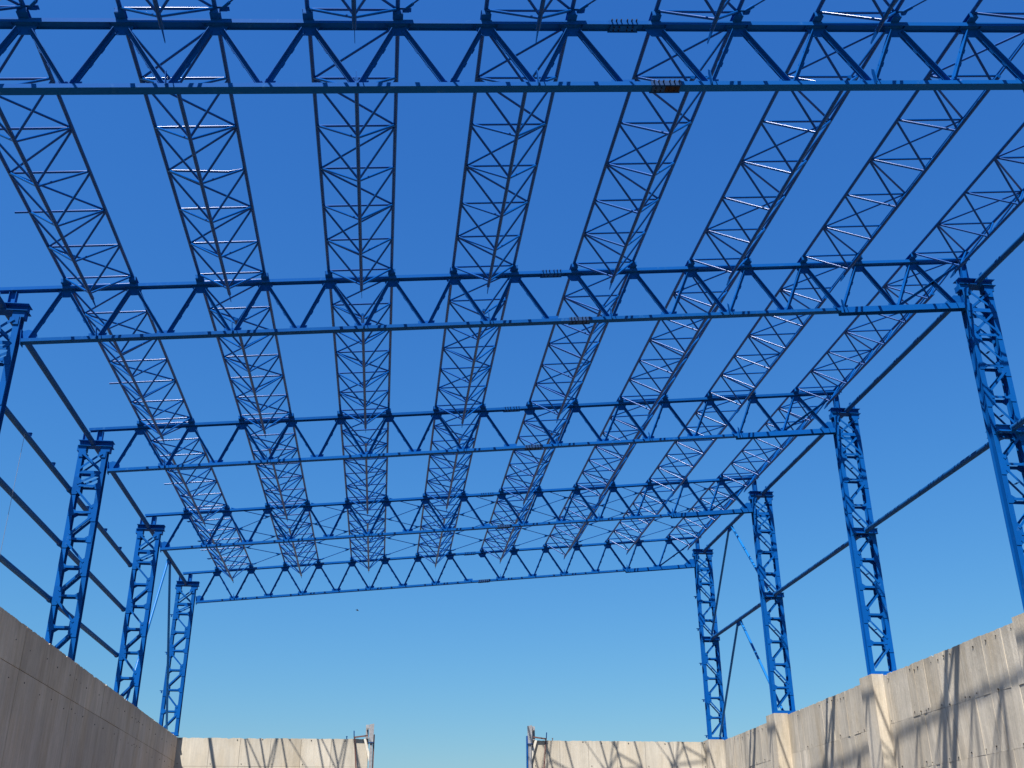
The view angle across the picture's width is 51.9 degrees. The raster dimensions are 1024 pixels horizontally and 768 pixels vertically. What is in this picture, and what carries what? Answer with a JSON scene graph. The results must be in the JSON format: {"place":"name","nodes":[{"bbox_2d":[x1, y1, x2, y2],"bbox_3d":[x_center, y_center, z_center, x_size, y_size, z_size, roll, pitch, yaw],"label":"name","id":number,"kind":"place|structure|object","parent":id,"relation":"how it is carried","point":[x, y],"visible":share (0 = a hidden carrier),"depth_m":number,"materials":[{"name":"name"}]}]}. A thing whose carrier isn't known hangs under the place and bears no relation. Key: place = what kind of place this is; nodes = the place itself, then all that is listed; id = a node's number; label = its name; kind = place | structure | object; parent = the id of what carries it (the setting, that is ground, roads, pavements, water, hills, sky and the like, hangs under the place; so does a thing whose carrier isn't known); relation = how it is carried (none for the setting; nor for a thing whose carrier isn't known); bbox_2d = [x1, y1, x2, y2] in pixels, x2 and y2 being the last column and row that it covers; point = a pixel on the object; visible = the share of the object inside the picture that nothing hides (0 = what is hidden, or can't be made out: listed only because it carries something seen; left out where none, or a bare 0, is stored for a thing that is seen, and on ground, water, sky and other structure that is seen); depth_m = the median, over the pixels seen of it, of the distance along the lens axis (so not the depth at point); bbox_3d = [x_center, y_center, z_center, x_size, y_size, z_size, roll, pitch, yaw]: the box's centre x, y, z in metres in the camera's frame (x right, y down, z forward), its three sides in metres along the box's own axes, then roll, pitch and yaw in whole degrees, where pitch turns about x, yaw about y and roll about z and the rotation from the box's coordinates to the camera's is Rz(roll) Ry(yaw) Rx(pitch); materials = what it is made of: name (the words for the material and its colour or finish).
{"place":"outdoors","nodes":[
{"label":"outdoors","id":0,"kind":"place"},
{"bbox_2d":[0,607,177,767],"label":"concrete wall","id":1,"kind":"structure","parent":0,"point":[59,708],"depth_m":27.40,"materials":[{"name":"grey concrete"}]},
{"bbox_2d":[0,291,32,431],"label":"lattice column","id":2,"kind":"structure","parent":1,"relation":"on","point":[19,313],"depth_m":23.69,"materials":[{"name":"blue metal"}]},
{"bbox_2d":[0,296,8,308],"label":"eave tube","id":3,"kind":"object","parent":2,"relation":"attached to","point":[3,305],"visible":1,"depth_m":23.80,"materials":[{"name":"blue paint"}]},
{"bbox_2d":[0,554,51,601],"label":"girt tube","id":4,"kind":"object","parent":2,"relation":"attached to","point":[10,566],"visible":1,"depth_m":27.41,"materials":[{"name":"blue paint"}]},
{"bbox_2d":[0,477,61,545],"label":"girt tube","id":5,"kind":"object","parent":2,"relation":"attached to","point":[19,501],"visible":0.94,"depth_m":27.54,"materials":[{"name":"blue paint"}]},
{"bbox_2d":[5,406,71,491],"bbox_3d":[-12.538,1.308,27.209,0.188,0.252,8.413,3,-25,-6],"label":"girt tube","id":6,"kind":"object","parent":2,"relation":"attached to","point":[16,423],"visible":0.94,"depth_m":27.90,"materials":[{"name":"blue paint"}]},
{"bbox_2d":[0,434,24,553],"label":"sag wire","id":7,"kind":"object","parent":6,"relation":"hanging from","point":[12,494],"visible":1,"depth_m":26.10,"materials":[{"name":"blue metal"}]},
{"bbox_2d":[5,315,97,444],"bbox_3d":[-12.068,0.052,27.852,0.188,0.188,8.457,3,-25,-6],"label":"eave tube","id":8,"kind":"object","parent":2,"relation":"attached to","point":[56,386],"visible":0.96,"depth_m":28.05,"materials":[{"name":"blue paint"}]},
{"bbox_2d":[45,431,114,661],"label":"lattice column","id":9,"kind":"structure","parent":1,"relation":"on","point":[106,448],"depth_m":30.36,"materials":[{"name":"blue metal"}]},
{"bbox_2d":[95,449,151,528],"bbox_3d":[-13.045,3.592,35.487,0.188,0.188,8.457,3,-25,-6],"label":"eave tube","id":10,"kind":"object","parent":9,"relation":"attached to","point":[130,498],"visible":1,"depth_m":36.03,"materials":[{"name":"blue paint"}]},
{"bbox_2d":[114,517,164,707],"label":"lattice column","id":11,"kind":"structure","parent":1,"relation":"on","point":[137,563],"depth_m":37.99,"materials":[{"name":"blue metal"}]},
{"bbox_2d":[48,601,118,657],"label":"girt tube","id":12,"kind":"object","parent":11,"relation":"attached to","point":[94,636],"visible":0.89,"depth_m":34.23,"materials":[{"name":"blue paint"}]},
{"bbox_2d":[58,545,125,611],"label":"girt tube","id":13,"kind":"object","parent":11,"relation":"attached to","point":[94,579],"visible":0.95,"depth_m":34.54,"materials":[{"name":"blue paint"}]},
{"bbox_2d":[68,492,131,566],"bbox_3d":[-13.516,4.849,34.845,0.188,0.252,8.413,3,-25,-6],"label":"girt tube","id":14,"kind":"object","parent":11,"relation":"attached to","point":[84,507],"visible":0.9,"depth_m":35.31,"materials":[{"name":"blue paint"}]},
{"bbox_2d":[125,559,169,700],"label":"brace tube","id":15,"kind":"object","parent":11,"relation":"attached to","point":[153,608],"visible":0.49,"depth_m":40.76,"materials":[{"name":"paint"}]},
{"bbox_2d":[149,531,188,584],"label":"eave tube","id":16,"kind":"object","parent":11,"relation":"attached to","point":[176,568],"visible":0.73,"depth_m":44.08,"materials":[{"name":"blue paint"}]},
{"bbox_2d":[159,574,199,735],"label":"lattice column","id":17,"kind":"structure","parent":1,"relation":"on","point":[193,585],"depth_m":45.73,"materials":[{"name":"blue metal"}]},
{"bbox_2d":[165,562,171,729],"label":"brace tube","id":18,"kind":"object","parent":17,"relation":"attached to","point":[168,642],"visible":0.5,"depth_m":43.60,"materials":[{"name":"paint"}]},
{"bbox_2d":[0,0,1023,767],"label":"sky","id":19,"kind":"structure","parent":0,"point":[455,675],"materials":[{"name":"blue"}]},
{"bbox_2d":[703,613,1023,767],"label":"concrete wall","id":20,"kind":"structure","parent":0,"point":[960,705],"depth_m":28.83,"materials":[{"name":"grey concrete"}]},
{"bbox_2d":[692,539,727,739],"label":"lattice column","id":21,"kind":"structure","parent":20,"relation":"on","point":[702,620],"depth_m":48.48,"materials":[{"name":"blue metal"}]},
{"bbox_2d":[183,533,700,604],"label":"roof truss","id":22,"kind":"object","parent":21,"relation":"on","point":[450,555],"visible":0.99,"depth_m":48.56,"materials":[{"name":"blue metal"}]},
{"bbox_2d":[187,507,253,582],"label":"lattice purlin","id":23,"kind":"object","parent":22,"relation":"on","point":[214,556],"visible":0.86,"depth_m":43.69,"materials":[{"name":"blue paint"}]},
{"bbox_2d":[268,502,320,577],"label":"lattice purlin","id":24,"kind":"object","parent":22,"relation":"on","point":[293,546],"visible":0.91,"depth_m":44.02,"materials":[{"name":"blue paint"}]},
{"bbox_2d":[345,497,388,570],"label":"lattice purlin","id":25,"kind":"object","parent":22,"relation":"on","point":[368,541],"visible":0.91,"depth_m":44.49,"materials":[{"name":"blue paint"}]},
{"bbox_2d":[416,493,463,567],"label":"lattice purlin","id":26,"kind":"object","parent":22,"relation":"on","point":[423,527],"visible":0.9,"depth_m":44.90,"materials":[{"name":"blue paint"}]},
{"bbox_2d":[388,507,418,518],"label":"brace rod","id":27,"kind":"object","parent":26,"relation":"attached to","point":[403,513],"visible":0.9,"depth_m":42.92,"materials":[{"name":"blue paint"}]},
{"bbox_2d":[480,488,535,562],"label":"lattice purlin","id":28,"kind":"object","parent":22,"relation":"on","point":[516,520],"visible":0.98,"depth_m":45.21,"materials":[{"name":"blue paint"}]},
{"bbox_2d":[545,484,608,558],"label":"lattice purlin","id":29,"kind":"object","parent":22,"relation":"on","point":[581,530],"visible":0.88,"depth_m":45.77,"materials":[{"name":"blue paint"}]},
{"bbox_2d":[532,498,565,509],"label":"brace rod","id":30,"kind":"object","parent":29,"relation":"attached to","point":[549,503],"visible":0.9,"depth_m":43.77,"materials":[{"name":"blue paint"}]},
{"bbox_2d":[607,479,681,554],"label":"lattice purlin","id":31,"kind":"object","parent":22,"relation":"on","point":[641,493],"visible":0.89,"depth_m":46.17,"materials":[{"name":"blue paint"}]},
{"bbox_2d":[601,494,635,505],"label":"brace rod","id":32,"kind":"object","parent":31,"relation":"attached to","point":[618,499],"visible":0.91,"depth_m":44.31,"materials":[{"name":"blue paint"}]},
{"bbox_2d":[668,475,751,550],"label":"lattice purlin","id":33,"kind":"object","parent":22,"relation":"on","point":[713,519],"visible":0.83,"depth_m":46.66,"materials":[{"name":"blue paint"}]},
{"bbox_2d":[710,529,728,634],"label":"brace tube","id":34,"kind":"object","parent":21,"relation":"attached to","point":[720,580],"visible":1,"depth_m":47.55,"materials":[{"name":"paint"}]},
{"bbox_2d":[719,623,737,736],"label":"brace tube","id":35,"kind":"object","parent":21,"relation":"attached to","point":[728,681],"visible":1,"depth_m":45.73,"materials":[{"name":"paint"}]},
{"bbox_2d":[701,498,759,553],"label":"eave tube","id":36,"kind":"object","parent":21,"relation":"attached to","point":[721,533],"visible":0.81,"depth_m":47.39,"materials":[{"name":"blue paint"}]},
{"bbox_2d":[748,480,795,713],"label":"lattice column","id":37,"kind":"structure","parent":20,"relation":"on","point":[767,619],"depth_m":40.84,"materials":[{"name":"blue metal"}]},
{"bbox_2d":[145,474,758,551],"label":"roof truss","id":38,"kind":"object","parent":37,"relation":"attached to","point":[463,496],"visible":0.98,"depth_m":40.92,"materials":[{"name":"blue metal"}]},
{"bbox_2d":[245,417,307,521],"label":"lattice purlin","id":39,"kind":"object","parent":38,"relation":"on","point":[276,477],"visible":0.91,"depth_m":36.49,"materials":[{"name":"blue paint"}]},
{"bbox_2d":[340,412,388,515],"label":"lattice purlin","id":40,"kind":"object","parent":38,"relation":"on","point":[366,471],"visible":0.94,"depth_m":36.87,"materials":[{"name":"blue paint"}]},
{"bbox_2d":[501,402,570,505],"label":"lattice purlin","id":41,"kind":"object","parent":38,"relation":"on","point":[543,461],"visible":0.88,"depth_m":37.75,"materials":[{"name":"blue paint"}]},
{"bbox_2d":[575,398,659,501],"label":"lattice purlin","id":42,"kind":"object","parent":38,"relation":"on","point":[623,459],"visible":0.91,"depth_m":38.21,"materials":[{"name":"blue paint"}]},
{"bbox_2d":[710,600,769,639],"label":"wall tube","id":43,"kind":"object","parent":37,"relation":"attached to","point":[743,616],"depth_m":44.85,"materials":[{"name":"blue paint"}]},
{"bbox_2d":[730,526,770,591],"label":"brace tube","id":44,"kind":"object","parent":37,"relation":"attached to","point":[748,555],"visible":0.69,"depth_m":44.10,"materials":[{"name":"paint"}]},
{"bbox_2d":[739,620,784,710],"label":"brace tube","id":45,"kind":"object","parent":37,"relation":"attached to","point":[756,655],"visible":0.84,"depth_m":42.33,"materials":[{"name":"paint"}]},
{"bbox_2d":[773,538,858,596],"bbox_3d":[10.634,6.483,37.178,0.188,0.188,7.933,3,-25,-6],"label":"wall tube","id":46,"kind":"object","parent":37,"relation":"attached to","point":[814,566],"depth_m":37.07,"materials":[{"name":"blue paint"}]},
{"bbox_2d":[828,395,896,674],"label":"lattice column","id":47,"kind":"structure","parent":20,"relation":"on","point":[854,533],"depth_m":33.18,"materials":[{"name":"blue metal"}]},
{"bbox_2d":[89,386,841,474],"bbox_3d":[-0.787,1.449,33.348,24.100,1.624,0.437,-3,-24,-9],"label":"roof truss","id":48,"kind":"object","parent":47,"relation":"on","point":[436,413],"visible":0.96,"depth_m":33.26,"materials":[{"name":"blue metal"}]},
{"bbox_2d":[73,283,192,442],"bbox_3d":[-10.157,-0.256,28.213,1.838,0.903,8.563,-3,-24,-9],"label":"lattice purlin","id":49,"kind":"object","parent":48,"relation":"on","point":[112,363],"visible":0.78,"depth_m":28.38,"materials":[{"name":"blue paint"}]},
{"bbox_2d":[145,421,227,526],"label":"lattice purlin","id":50,"kind":"object","parent":48,"relation":"on","point":[182,480],"visible":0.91,"depth_m":36.05,"materials":[{"name":"blue paint"}]},
{"bbox_2d":[424,407,480,511],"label":"lattice purlin","id":51,"kind":"object","parent":48,"relation":"on","point":[455,462],"visible":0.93,"depth_m":37.37,"materials":[{"name":"blue paint"}]},
{"bbox_2d":[648,394,747,496],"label":"lattice purlin","id":52,"kind":"object","parent":48,"relation":"on","point":[699,452],"visible":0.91,"depth_m":38.61,"materials":[{"name":"blue paint"}]},
{"bbox_2d":[720,390,831,491],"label":"lattice purlin","id":53,"kind":"object","parent":48,"relation":"on","point":[788,441],"visible":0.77,"depth_m":39.23,"materials":[{"name":"blue paint"}]},
{"bbox_2d":[793,255,962,408],"bbox_3d":[10.702,-1.223,31.332,1.576,0.903,8.563,-2,-24,-8],"label":"lattice purlin","id":54,"kind":"object","parent":48,"relation":"on","point":[869,357],"visible":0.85,"depth_m":31.49,"materials":[{"name":"blue paint"}]},
{"bbox_2d":[759,416,843,494],"bbox_3d":[10.616,2.708,38.926,0.188,0.188,8.457,3,-25,-6],"label":"eave tube","id":55,"kind":"object","parent":47,"relation":"attached to","point":[794,461],"visible":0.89,"depth_m":39.36,"materials":[{"name":"blue paint"}]},
{"bbox_2d":[864,439,1003,532],"bbox_3d":[11.612,2.943,29.542,0.188,0.188,7.933,3,-25,-6],"label":"wall tube","id":56,"kind":"object","parent":47,"relation":"attached to","point":[945,475],"depth_m":29.21,"materials":[{"name":"blue paint"}]},
{"bbox_2d":[953,263,1023,609],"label":"lattice column","id":57,"kind":"structure","parent":20,"relation":"on","point":[965,287],"depth_m":26.03,"materials":[{"name":"blue metal"}]},
{"bbox_2d":[0,252,969,347],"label":"roof truss","id":58,"kind":"object","parent":57,"relation":"on","point":[200,284],"visible":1,"depth_m":25.58,"materials":[{"name":"blue metal"}]},
{"bbox_2d":[203,279,291,437],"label":"lattice purlin","id":59,"kind":"object","parent":58,"relation":"on","point":[248,369],"visible":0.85,"depth_m":28.81,"materials":[{"name":"blue paint"}]},
{"bbox_2d":[329,275,392,431],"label":"lattice purlin","id":60,"kind":"object","parent":58,"relation":"on","point":[363,364],"visible":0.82,"depth_m":29.21,"materials":[{"name":"blue paint"}]},
{"bbox_2d":[435,271,510,425],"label":"lattice purlin","id":61,"kind":"object","parent":58,"relation":"on","point":[474,359],"visible":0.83,"depth_m":29.72,"materials":[{"name":"blue paint"}]},
{"bbox_2d":[529,268,627,422],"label":"lattice purlin","id":62,"kind":"object","parent":58,"relation":"on","point":[565,297],"visible":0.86,"depth_m":30.04,"materials":[{"name":"blue paint"}]},
{"bbox_2d":[573,32,729,289],"bbox_3d":[2.792,-4.352,22.368,1.576,0.903,8.563,-3,-24,-9],"label":"lattice purlin","id":63,"kind":"object","parent":58,"relation":"on","point":[608,164],"visible":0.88,"depth_m":22.09,"materials":[{"name":"blue paint"}]},
{"bbox_2d":[619,265,740,417],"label":"lattice purlin","id":64,"kind":"object","parent":58,"relation":"on","point":[703,326],"visible":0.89,"depth_m":30.39,"materials":[{"name":"blue paint"}]},
{"bbox_2d":[706,259,852,412],"bbox_3d":[7.726,-1.092,30.891,1.576,0.903,8.563,-3,-24,-9],"label":"lattice purlin","id":65,"kind":"object","parent":58,"relation":"on","point":[781,289],"visible":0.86,"depth_m":30.94,"materials":[{"name":"blue paint"}]},
{"bbox_2d":[843,287,975,414],"bbox_3d":[11.593,-0.832,31.290,0.188,0.188,8.457,3,-25,-6],"label":"eave tube","id":66,"kind":"object","parent":57,"relation":"attached to","point":[911,346],"visible":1,"depth_m":31.31,"materials":[{"name":"blue paint"}]},
{"bbox_2d":[972,232,1023,283],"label":"eave tube","id":67,"kind":"object","parent":57,"relation":"attached to","point":[1007,252],"visible":1,"depth_m":26.28,"materials":[{"name":"blue paint"}]},
{"bbox_3d":[13.046,-2.526,18.157,1.003,9.241,0.520,3,-25,-6],"label":"lattice column","id":68,"kind":"object","parent":20,"relation":"on","visible":0},
{"bbox_2d":[0,7,1023,94],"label":"roof truss","id":69,"kind":"object","parent":68,"relation":"on","point":[120,23],"visible":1,"depth_m":17.85,"materials":[{"name":"blue metal"}]},
{"bbox_2d":[0,0,39,10],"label":"lattice purlin","id":70,"kind":"object","parent":69,"relation":"on","point":[21,4],"visible":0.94,"depth_m":16.81,"materials":[{"name":"blue paint"}]},
{"bbox_2d":[0,31,133,306],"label":"lattice purlin","id":71,"kind":"object","parent":69,"relation":"on","point":[29,173],"visible":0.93,"depth_m":20.88,"materials":[{"name":"blue paint"}]},
{"bbox_2d":[115,0,229,41],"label":"lattice purlin","id":72,"kind":"object","parent":69,"relation":"on","point":[156,8],"visible":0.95,"depth_m":16.87,"materials":[{"name":"blue paint"}]},
{"bbox_2d":[29,0,37,7],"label":"brace rod","id":73,"kind":"object","parent":72,"relation":"attached to","point":[33,3],"visible":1,"depth_m":16.82,"materials":[{"name":"blue paint"}]},
{"bbox_2d":[126,31,265,300],"bbox_3d":[-6.102,-3.944,21.041,1.576,0.903,8.563,-3,-24,-9],"label":"lattice purlin","id":74,"kind":"object","parent":69,"relation":"on","point":[201,182],"visible":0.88,"depth_m":20.70,"materials":[{"name":"blue paint"}]},
{"bbox_2d":[308,31,399,294],"bbox_3d":[-3.132,-4.076,21.482,1.576,0.903,8.563,-3,-24,-9],"label":"lattice purlin","id":75,"kind":"object","parent":69,"relation":"on","point":[323,169],"visible":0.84,"depth_m":21.32,"materials":[{"name":"blue paint"}]},
{"bbox_2d":[304,0,410,41],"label":"lattice purlin","id":76,"kind":"object","parent":69,"relation":"on","point":[353,10],"visible":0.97,"depth_m":17.29,"materials":[{"name":"blue paint"}]},
{"bbox_2d":[222,0,232,8],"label":"brace rod","id":77,"kind":"object","parent":76,"relation":"attached to","point":[226,4],"visible":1,"depth_m":17.25,"materials":[{"name":"blue paint"}]},
{"bbox_2d":[452,31,567,293],"bbox_3d":[-0.181,-4.212,21.923,1.576,0.903,8.563,-3,-24,-8],"label":"lattice purlin","id":78,"kind":"object","parent":69,"relation":"on","point":[517,135],"visible":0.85,"depth_m":21.59,"materials":[{"name":"blue paint"}]},
{"bbox_2d":[484,0,584,42],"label":"lattice purlin","id":79,"kind":"object","parent":69,"relation":"on","point":[541,10],"visible":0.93,"depth_m":17.73,"materials":[{"name":"blue paint"}]},
{"bbox_2d":[405,0,418,9],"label":"brace rod","id":80,"kind":"object","parent":79,"relation":"attached to","point":[410,5],"visible":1,"depth_m":17.69,"materials":[{"name":"blue paint"}]},
{"bbox_2d":[654,0,750,43],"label":"lattice purlin","id":81,"kind":"object","parent":69,"relation":"on","point":[719,11],"visible":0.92,"depth_m":18.13,"materials":[{"name":"blue paint"}]},
{"bbox_2d":[579,0,595,11],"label":"brace rod","id":82,"kind":"object","parent":81,"relation":"attached to","point":[586,5],"visible":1,"depth_m":18.14,"materials":[{"name":"blue paint"}]},
{"bbox_2d":[689,32,884,284],"bbox_3d":[5.754,-4.491,22.812,1.576,0.903,8.563,-3,-24,-9],"label":"lattice purlin","id":83,"kind":"object","parent":69,"relation":"on","point":[825,123],"visible":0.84,"depth_m":22.46,"materials":[{"name":"blue paint"}]},
{"bbox_2d":[815,0,906,43],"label":"lattice purlin","id":84,"kind":"object","parent":69,"relation":"on","point":[887,14],"visible":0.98,"depth_m":18.59,"materials":[{"name":"blue paint"}]},
{"bbox_2d":[745,0,764,11],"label":"brace rod","id":85,"kind":"object","parent":84,"relation":"attached to","point":[751,7],"visible":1,"depth_m":18.57,"materials":[{"name":"blue paint"}]},
{"bbox_2d":[801,19,1023,281],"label":"lattice purlin","id":86,"kind":"object","parent":69,"relation":"on","point":[960,121],"visible":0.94,"depth_m":22.98,"materials":[{"name":"blue paint"}]},
{"bbox_2d":[908,122,1023,277],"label":"lattice purlin","id":87,"kind":"object","parent":69,"relation":"on","point":[1017,194],"visible":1,"depth_m":25.35,"materials":[{"name":"blue paint"}]},
{"bbox_2d":[969,0,1023,19],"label":"lattice purlin","id":88,"kind":"object","parent":69,"relation":"on","point":[993,14],"visible":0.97,"depth_m":19.19,"materials":[{"name":"blue paint"}]},
{"bbox_2d":[903,0,925,12],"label":"brace rod","id":89,"kind":"object","parent":88,"relation":"attached to","point":[908,9],"visible":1,"depth_m":19.01,"materials":[{"name":"blue paint"}]},
{"bbox_2d":[1010,417,1023,430],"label":"wall tube","id":90,"kind":"object","parent":68,"relation":"attached to","point":[1015,426],"depth_m":25.24,"materials":[{"name":"blue paint"}]},
{"label":"ground","id":91,"kind":"structure","parent":0,"visible":0},
{"bbox_2d":[174,737,368,767],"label":"concrete wall","id":92,"kind":"structure","parent":91,"relation":"on","point":[255,753],"depth_m":44.56,"materials":[{"name":"grey concrete"}]},
{"bbox_2d":[354,724,374,767],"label":"stop end formwork","id":93,"kind":"object","parent":92,"relation":"attached to","point":[370,732],"visible":1,"depth_m":45.05,"materials":[{"name":"metal"}]},
{"bbox_2d":[531,740,706,767],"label":"concrete wall","id":94,"kind":"structure","parent":91,"relation":"on","point":[604,754],"depth_m":46.18,"materials":[{"name":"grey concrete"}]},
{"bbox_2d":[526,725,546,767],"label":"stop end formwork","id":95,"kind":"object","parent":94,"relation":"attached to","point":[530,737],"visible":1,"depth_m":45.81,"materials":[{"name":"metal"}]}
]}

